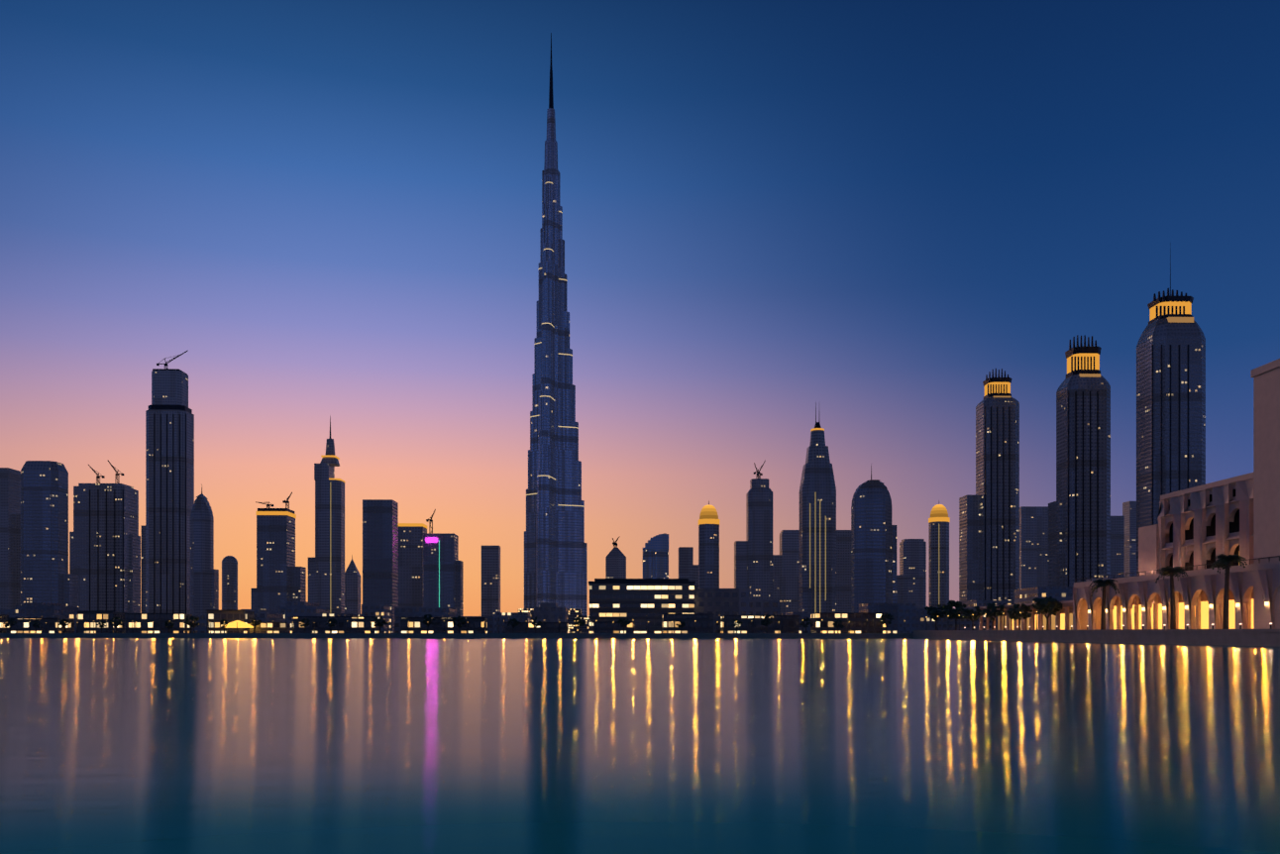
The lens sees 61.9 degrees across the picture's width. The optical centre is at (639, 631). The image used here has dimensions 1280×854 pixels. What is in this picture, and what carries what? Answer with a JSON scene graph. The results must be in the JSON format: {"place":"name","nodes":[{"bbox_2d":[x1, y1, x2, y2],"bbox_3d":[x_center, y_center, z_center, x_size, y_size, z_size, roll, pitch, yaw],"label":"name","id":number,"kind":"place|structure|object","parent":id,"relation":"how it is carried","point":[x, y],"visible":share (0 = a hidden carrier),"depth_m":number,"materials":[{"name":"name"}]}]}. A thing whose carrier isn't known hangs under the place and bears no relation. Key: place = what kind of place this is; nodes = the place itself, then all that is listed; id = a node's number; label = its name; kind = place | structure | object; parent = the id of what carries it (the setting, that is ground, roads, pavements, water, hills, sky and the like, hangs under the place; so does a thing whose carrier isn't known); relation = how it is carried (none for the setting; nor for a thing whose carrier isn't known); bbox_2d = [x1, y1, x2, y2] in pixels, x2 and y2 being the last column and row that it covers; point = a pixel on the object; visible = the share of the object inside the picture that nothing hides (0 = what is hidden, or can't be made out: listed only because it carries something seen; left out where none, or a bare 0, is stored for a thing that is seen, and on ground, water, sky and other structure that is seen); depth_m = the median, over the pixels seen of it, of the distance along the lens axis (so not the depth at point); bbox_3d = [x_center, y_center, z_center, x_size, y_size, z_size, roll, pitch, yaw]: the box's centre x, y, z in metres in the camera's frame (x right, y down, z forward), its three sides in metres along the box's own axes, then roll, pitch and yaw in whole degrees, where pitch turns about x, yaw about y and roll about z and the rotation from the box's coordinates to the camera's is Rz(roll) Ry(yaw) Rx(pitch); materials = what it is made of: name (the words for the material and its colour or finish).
{"place":"outdoors","nodes":[
{"label":"outdoors","id":0,"kind":"place"},
{"bbox_2d":[0,609,15,618],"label":"building","id":1,"kind":"structure","parent":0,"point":[11,613],"depth_m":607.80,"materials":[{"name":"blue concrete"}]},
{"bbox_2d":[0,467,20,609],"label":"tower","id":2,"kind":"structure","parent":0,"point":[10,538],"depth_m":1413.38,"materials":[{"name":"blue glass"}]},
{"bbox_2d":[20,460,78,606],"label":"tower","id":3,"kind":"structure","parent":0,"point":[46,577],"depth_m":1214.98,"materials":[{"name":"blue glass"}]},
{"bbox_2d":[69,460,140,613],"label":"tower","id":4,"kind":"structure","parent":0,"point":[104,551],"depth_m":1312.51,"materials":[{"name":"blue metal"}]},
{"bbox_2d":[141,350,194,614],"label":"tower","id":5,"kind":"structure","parent":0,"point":[169,499],"depth_m":1511.48,"materials":[{"name":"glass"}]},
{"bbox_2d":[190,487,218,616],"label":"tower","id":6,"kind":"structure","parent":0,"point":[204,585],"depth_m":1374.77,"materials":[{"name":"blue glass"}]},
{"bbox_2d":[221,555,237,609],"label":"tower","id":7,"kind":"structure","parent":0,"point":[229,582],"depth_m":1673.70,"materials":[{"name":"blue glass"}]},
{"bbox_2d":[251,491,306,612],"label":"tower","id":8,"kind":"structure","parent":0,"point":[280,579],"depth_m":1271.60,"materials":[{"name":"blue glass"}]},
{"bbox_2d":[308,415,345,613],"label":"tower","id":9,"kind":"structure","parent":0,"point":[326,576],"depth_m":1472.77,"materials":[{"name":"glass"}]},
{"bbox_2d":[344,554,360,614],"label":"tower","id":10,"kind":"structure","parent":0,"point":[352,589],"depth_m":1628.60,"materials":[{"name":"blue glass"}]},
{"bbox_2d":[362,499,398,632],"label":"tower","id":11,"kind":"structure","parent":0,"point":[379,551],"depth_m":1177.54,"materials":[{"name":"blue glass"}]},
{"bbox_2d":[398,523,426,607],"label":"tower","id":12,"kind":"structure","parent":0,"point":[410,565],"depth_m":1326.62,"materials":[{"name":"blue glass"}]},
{"bbox_2d":[423,509,463,616],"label":"tower","id":13,"kind":"structure","parent":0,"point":[443,576],"depth_m":1228.19,"materials":[{"name":"blue glass"}]},
{"bbox_2d":[0,632,913,639],"bbox_3d":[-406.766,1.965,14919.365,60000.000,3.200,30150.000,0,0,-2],"label":"shoreline","id":14,"kind":"structure","parent":0,"point":[498,635],"depth_m":350.73,"materials":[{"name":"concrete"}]},
{"bbox_2d":[2,618,16,633],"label":"tree","id":15,"kind":"object","parent":14,"relation":"on","point":[7,623],"visible":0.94,"depth_m":376.91,"materials":[{"name":"black plant"}]},
{"bbox_2d":[29,619,41,633],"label":"tree","id":16,"kind":"object","parent":14,"relation":"on","point":[35,623],"visible":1,"depth_m":378.80,"materials":[{"name":"black plant"}]},
{"bbox_2d":[15,602,78,618],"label":"podium","id":17,"kind":"object","parent":14,"relation":"on","point":[37,610],"visible":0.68,"depth_m":541.80,"materials":[{"name":"black concrete"}]},
{"bbox_2d":[58,619,70,633],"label":"tree","id":18,"kind":"object","parent":14,"relation":"on","point":[65,623],"visible":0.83,"depth_m":375.44,"materials":[{"name":"black plant"}]},
{"bbox_2d":[52,611,77,633],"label":"building","id":19,"kind":"structure","parent":14,"relation":"on","point":[69,615],"depth_m":476.49,"materials":[{"name":"black concrete"}]},
{"bbox_2d":[96,619,106,633],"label":"tree","id":20,"kind":"object","parent":14,"relation":"on","point":[102,623],"visible":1,"depth_m":377.15,"materials":[{"name":"black plant"}]},
{"bbox_2d":[108,616,124,633],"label":"tree","id":21,"kind":"object","parent":14,"relation":"on","point":[118,622],"visible":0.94,"depth_m":372.93,"materials":[{"name":"black plant"}]},
{"bbox_2d":[164,620,174,633],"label":"tree","id":22,"kind":"object","parent":14,"relation":"on","point":[166,623],"visible":0.9,"depth_m":372.27,"materials":[{"name":"black plant"}]},
{"bbox_2d":[183,616,200,627],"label":"tree","id":23,"kind":"object","parent":14,"relation":"on","point":[192,618],"visible":0.98,"depth_m":369.91,"materials":[{"name":"black plant"}]},
{"bbox_2d":[192,615,207,633],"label":"building","id":24,"kind":"structure","parent":14,"relation":"on","point":[202,626],"depth_m":504.07,"materials":[{"name":"grey metal"}]},
{"bbox_2d":[219,619,227,628],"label":"tree","id":25,"kind":"object","parent":14,"relation":"on","point":[222,622],"visible":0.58,"depth_m":366.84,"materials":[{"name":"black plant"}]},
{"bbox_2d":[224,620,253,633],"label":"tent pavilion","id":26,"kind":"structure","parent":14,"relation":"on","point":[241,624],"depth_m":373.23,"materials":[{"name":"yellow fabric"}]},
{"bbox_2d":[248,617,261,633],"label":"tree","id":27,"kind":"object","parent":14,"relation":"on","point":[258,623],"visible":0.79,"depth_m":368.87,"materials":[{"name":"black plant"}]},
{"bbox_2d":[244,609,285,622],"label":"building","id":28,"kind":"structure","parent":14,"relation":"on","point":[265,615],"depth_m":458.30,"materials":[{"name":"grey metal"}]},
{"bbox_2d":[278,601,329,623],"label":"podium","id":29,"kind":"object","parent":14,"relation":"on","point":[289,609],"visible":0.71,"depth_m":534.05,"materials":[{"name":"grey metal"}]},
{"bbox_2d":[299,618,310,633],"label":"tree","id":30,"kind":"object","parent":14,"relation":"on","point":[303,621],"visible":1,"depth_m":367.31,"materials":[{"name":"black plant"}]},
{"bbox_2d":[325,618,336,633],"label":"tree","id":31,"kind":"object","parent":14,"relation":"on","point":[331,621],"visible":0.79,"depth_m":368.08,"materials":[{"name":"black plant"}]},
{"bbox_2d":[322,613,361,616],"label":"building","id":32,"kind":"structure","parent":14,"relation":"on","point":[340,614],"depth_m":455.94,"materials":[{"name":"black concrete"}]},
{"bbox_2d":[361,604,391,633],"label":"building","id":33,"kind":"structure","parent":14,"relation":"on","point":[382,610],"depth_m":618.26,"materials":[{"name":"black concrete"}]},
{"bbox_2d":[373,615,388,633],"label":"tree","id":34,"kind":"object","parent":14,"relation":"on","point":[379,624],"visible":0.98,"depth_m":361.39,"materials":[{"name":"black plant"}]},
{"bbox_2d":[394,607,456,633],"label":"podium","id":35,"kind":"object","parent":14,"relation":"on","point":[423,611],"visible":0.43,"depth_m":515.36,"materials":[{"name":"black concrete"}]},
{"bbox_2d":[421,614,434,633],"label":"tree","id":36,"kind":"object","parent":14,"relation":"on","point":[426,621],"visible":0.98,"depth_m":361.23,"materials":[{"name":"black plant"}]},
{"bbox_2d":[0,609,887,633],"bbox_3d":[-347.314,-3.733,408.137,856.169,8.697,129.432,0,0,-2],"label":"waterfront buildings","id":37,"kind":"structure","parent":14,"relation":"on","point":[702,623],"depth_m":374.60,"materials":[{"name":"black concrete"}]},
{"bbox_2d":[451,615,465,633],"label":"tree","id":38,"kind":"object","parent":14,"relation":"on","point":[460,618],"visible":1,"depth_m":361.23,"materials":[{"name":"black plant"}]},
{"bbox_2d":[456,616,498,633],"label":"building","id":39,"kind":"structure","parent":14,"relation":"on","point":[492,624],"depth_m":604.77,"materials":[{"name":"grey metal"}]},
{"bbox_2d":[495,612,531,633],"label":"building","id":40,"kind":"structure","parent":14,"relation":"on","point":[519,616],"depth_m":613.13,"materials":[{"name":"blue metal"}]},
{"bbox_2d":[0,610,1037,633],"bbox_3d":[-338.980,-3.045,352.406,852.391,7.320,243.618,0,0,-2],"label":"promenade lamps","id":41,"kind":"object","parent":14,"relation":"on","point":[526,626],"visible":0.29,"depth_m":355.05,"materials":[{"name":"yellow metal"}]},
{"bbox_2d":[529,616,541,633],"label":"tree","id":42,"kind":"object","parent":14,"relation":"on","point":[535,623],"visible":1,"depth_m":360.19,"materials":[{"name":"green plant"}]},
{"bbox_2d":[533,602,567,622],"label":"building","id":43,"kind":"structure","parent":14,"relation":"on","point":[550,611],"depth_m":489.67,"materials":[{"name":"blue metal"}]},
{"bbox_2d":[518,32,589,632],"bbox_3d":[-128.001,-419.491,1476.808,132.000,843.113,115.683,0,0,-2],"label":"skyscraper","id":44,"kind":"structure","parent":14,"relation":"on","point":[555,558],"depth_m":1493.23,"materials":[{"name":"blue glass"}]},
{"bbox_2d":[572,615,585,633],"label":"tree","id":45,"kind":"object","parent":14,"relation":"on","point":[580,622],"visible":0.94,"depth_m":354.48,"materials":[{"name":"green plant"}]},
{"bbox_2d":[605,536,626,578],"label":"tower","id":46,"kind":"structure","parent":14,"relation":"on","point":[615,562],"depth_m":1686.62,"materials":[{"name":"blue glass"}]},
{"bbox_2d":[617,618,631,633],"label":"tree","id":47,"kind":"object","parent":14,"relation":"on","point":[621,620],"visible":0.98,"depth_m":351.58,"materials":[{"name":"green plant"}]},
{"bbox_2d":[642,533,668,578],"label":"tower","id":48,"kind":"structure","parent":14,"relation":"on","point":[656,557],"depth_m":1590.02,"materials":[{"name":"blue glass"}]},
{"bbox_2d":[675,620,685,633],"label":"tree","id":49,"kind":"object","parent":14,"relation":"on","point":[683,624],"visible":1,"depth_m":351.39,"materials":[{"name":"green plant"}]},
{"bbox_2d":[588,578,779,633],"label":"mall block","id":50,"kind":"structure","parent":14,"relation":"on","point":[641,602],"depth_m":400.26,"materials":[{"name":"black concrete"}]},
{"bbox_2d":[678,546,698,588],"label":"tower","id":51,"kind":"structure","parent":14,"relation":"on","point":[688,569],"depth_m":1491.34,"materials":[{"name":"blue glass"}]},
{"bbox_2d":[698,500,719,588],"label":"tower","id":52,"kind":"structure","parent":14,"relation":"on","point":[708,548],"depth_m":1292.19,"materials":[{"name":"blue glass"}]},
{"bbox_2d":[730,619,743,632],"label":"tree","id":53,"kind":"object","parent":14,"relation":"on","point":[739,622],"visible":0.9,"depth_m":347.43,"materials":[{"name":"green plant"}]},
{"bbox_2d":[734,460,772,600],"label":"tower","id":54,"kind":"structure","parent":14,"relation":"on","point":[753,562],"depth_m":1440.21,"materials":[{"name":"blue metal"}]},
{"bbox_2d":[760,614,772,633],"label":"tree","id":55,"kind":"object","parent":14,"relation":"on","point":[769,621],"visible":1,"depth_m":347.02,"materials":[{"name":"green plant"}]},
{"bbox_2d":[772,530,799,615],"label":"tower","id":56,"kind":"structure","parent":14,"relation":"on","point":[786,577],"depth_m":1644.01,"materials":[{"name":"blue glass"}]},
{"bbox_2d":[785,612,813,633],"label":"building","id":57,"kind":"structure","parent":14,"relation":"on","point":[804,614],"depth_m":538.32,"materials":[{"name":"grey metal"}]},
{"bbox_2d":[799,617,812,633],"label":"tree","id":58,"kind":"object","parent":14,"relation":"on","point":[806,619],"visible":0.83,"depth_m":348.05,"materials":[{"name":"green plant"}]},
{"bbox_2d":[799,401,836,614],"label":"tower","id":59,"kind":"structure","parent":14,"relation":"on","point":[817,540],"depth_m":1288.72,"materials":[{"name":"blue glass"}]},
{"bbox_2d":[832,618,844,633],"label":"tree","id":60,"kind":"object","parent":14,"relation":"on","point":[837,623],"visible":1,"depth_m":343.74,"materials":[{"name":"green plant"}]},
{"bbox_2d":[836,530,851,612],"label":"tower","id":61,"kind":"structure","parent":14,"relation":"on","point":[843,571],"depth_m":1546.55,"materials":[{"name":"blue glass"}]},
{"bbox_2d":[851,465,896,612],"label":"tower","id":62,"kind":"structure","parent":14,"relation":"on","point":[873,555],"depth_m":1191.24,"materials":[{"name":"blue glass"}]},
{"bbox_2d":[879,613,894,633],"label":"tree","id":63,"kind":"object","parent":14,"relation":"on","point":[888,616],"visible":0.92,"depth_m":343.06,"materials":[{"name":"green plant"}]},
{"bbox_2d":[858,603,916,633],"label":"podium","id":64,"kind":"object","parent":14,"relation":"on","point":[902,612],"visible":0.43,"depth_m":537.68,"materials":[{"name":"grey metal"}]},
{"bbox_2d":[896,538,926,608],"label":"tower","id":65,"kind":"structure","parent":14,"relation":"on","point":[911,583],"depth_m":1497.27,"materials":[{"name":"blue glass"}]},
{"bbox_2d":[928,502,950,607],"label":"tower","id":66,"kind":"structure","parent":14,"relation":"on","point":[938,555],"depth_m":1351.32,"materials":[{"name":"blue glass"}]},
{"bbox_2d":[959,368,1019,602],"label":"tower","id":67,"kind":"structure","parent":14,"relation":"on","point":[989,539],"depth_m":1193.75,"materials":[{"name":"blue metal"}]},
{"bbox_2d":[1019,506,1048,588],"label":"tower","id":68,"kind":"structure","parent":14,"relation":"on","point":[1033,546],"depth_m":1601.74,"materials":[{"name":"blue glass"}]},
{"bbox_2d":[1048,334,1110,586],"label":"tower","id":69,"kind":"structure","parent":14,"relation":"on","point":[1079,527],"depth_m":1092.61,"materials":[{"name":"blue metal"}]},
{"bbox_2d":[1110,516,1124,576],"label":"tower","id":70,"kind":"structure","parent":14,"relation":"on","point":[1117,546],"depth_m":1506.87,"materials":[{"name":"blue glass"}]},
{"bbox_2d":[1122,501,1136,576],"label":"tower","id":71,"kind":"structure","parent":14,"relation":"on","point":[1129,511],"depth_m":1710.26,"materials":[{"name":"blue glass"}]},
{"bbox_2d":[1136,248,1205,576],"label":"tower","id":72,"kind":"structure","parent":14,"relation":"on","point":[1171,400],"depth_m":991.40,"materials":[{"name":"blue metal"}]},
{"bbox_2d":[481,545,500,616],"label":"tower","id":73,"kind":"structure","parent":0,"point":[490,581],"depth_m":1582.46,"materials":[{"name":"blue glass"}]},
{"bbox_2d":[0,638,1279,853],"bbox_3d":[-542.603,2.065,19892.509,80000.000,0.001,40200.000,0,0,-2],"label":"lake water","id":74,"kind":"structure","parent":0,"point":[456,745],"depth_m":19.24,"materials":[{"name":"blue liquid"}]},
{"bbox_2d":[0,0,1279,616],"label":"sky","id":75,"kind":"structure","parent":0,"point":[866,211],"materials":[{"name":"blue"}]},
{"bbox_2d":[916,608,977,630],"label":"podium","id":76,"kind":"object","parent":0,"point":[923,622],"visible":0.21,"depth_m":589.67,"materials":[{"name":"grey metal"}]},
{"bbox_2d":[961,599,1014,630],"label":"podium","id":77,"kind":"object","parent":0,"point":[976,602],"visible":0.29,"depth_m":691.48,"materials":[{"name":"grey concrete"}]},
{"bbox_2d":[1014,586,1073,604],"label":"podium","id":78,"kind":"object","parent":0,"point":[1029,594],"visible":0.21,"depth_m":510.70,"materials":[{"name":"grey concrete"}]},
{"bbox_2d":[912,629,1279,646],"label":"promenade","id":79,"kind":"structure","parent":0,"point":[1249,637],"depth_m":194.53,"materials":[{"name":"concrete"}]},
{"bbox_2d":[924,604,947,630],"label":"tree","id":80,"kind":"object","parent":79,"relation":"on","point":[934,612],"visible":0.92,"depth_m":327.07,"materials":[{"name":"green plant"}]},
{"bbox_2d":[942,600,966,630],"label":"tree","id":81,"kind":"object","parent":79,"relation":"on","point":[952,612],"visible":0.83,"depth_m":313.63,"materials":[{"name":"green plant"}]},
{"bbox_2d":[961,606,981,629],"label":"tree","id":82,"kind":"object","parent":79,"relation":"on","point":[970,615],"visible":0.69,"depth_m":298.91,"materials":[{"name":"green plant"}]},
{"bbox_2d":[979,602,1004,630],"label":"tree","id":83,"kind":"object","parent":79,"relation":"on","point":[995,611],"visible":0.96,"depth_m":282.68,"materials":[{"name":"green plant"}]},
{"bbox_2d":[1006,603,1032,630],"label":"tree","id":84,"kind":"object","parent":79,"relation":"on","point":[1013,612],"visible":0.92,"depth_m":264.15,"materials":[{"name":"green plant"}]},
{"bbox_2d":[1031,595,1062,630],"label":"tree","id":85,"kind":"object","parent":79,"relation":"on","point":[1050,605],"visible":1,"depth_m":247.40,"materials":[{"name":"green plant"}]},
{"bbox_2d":[1089,578,1119,629],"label":"palm","id":86,"kind":"object","parent":79,"relation":"on","point":[1101,584],"visible":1,"depth_m":216.32,"materials":[{"name":"green plant"}]},
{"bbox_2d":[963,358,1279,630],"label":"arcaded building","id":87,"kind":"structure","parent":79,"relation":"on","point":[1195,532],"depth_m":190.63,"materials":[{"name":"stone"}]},
{"bbox_2d":[1155,565,1187,629],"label":"palm","id":88,"kind":"object","parent":79,"relation":"on","point":[1170,571],"visible":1,"depth_m":188.28,"materials":[{"name":"green plant"}]},
{"bbox_2d":[1210,553,1247,629],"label":"palm","id":89,"kind":"object","parent":79,"relation":"on","point":[1223,561],"visible":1,"depth_m":172.90,"materials":[{"name":"green plant"}]},
{"bbox_2d":[1085,576,1128,581],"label":"podium","id":90,"kind":"object","parent":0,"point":[1110,578],"visible":0.07,"depth_m":596.96,"materials":[{"name":"grey metal"}]}
]}

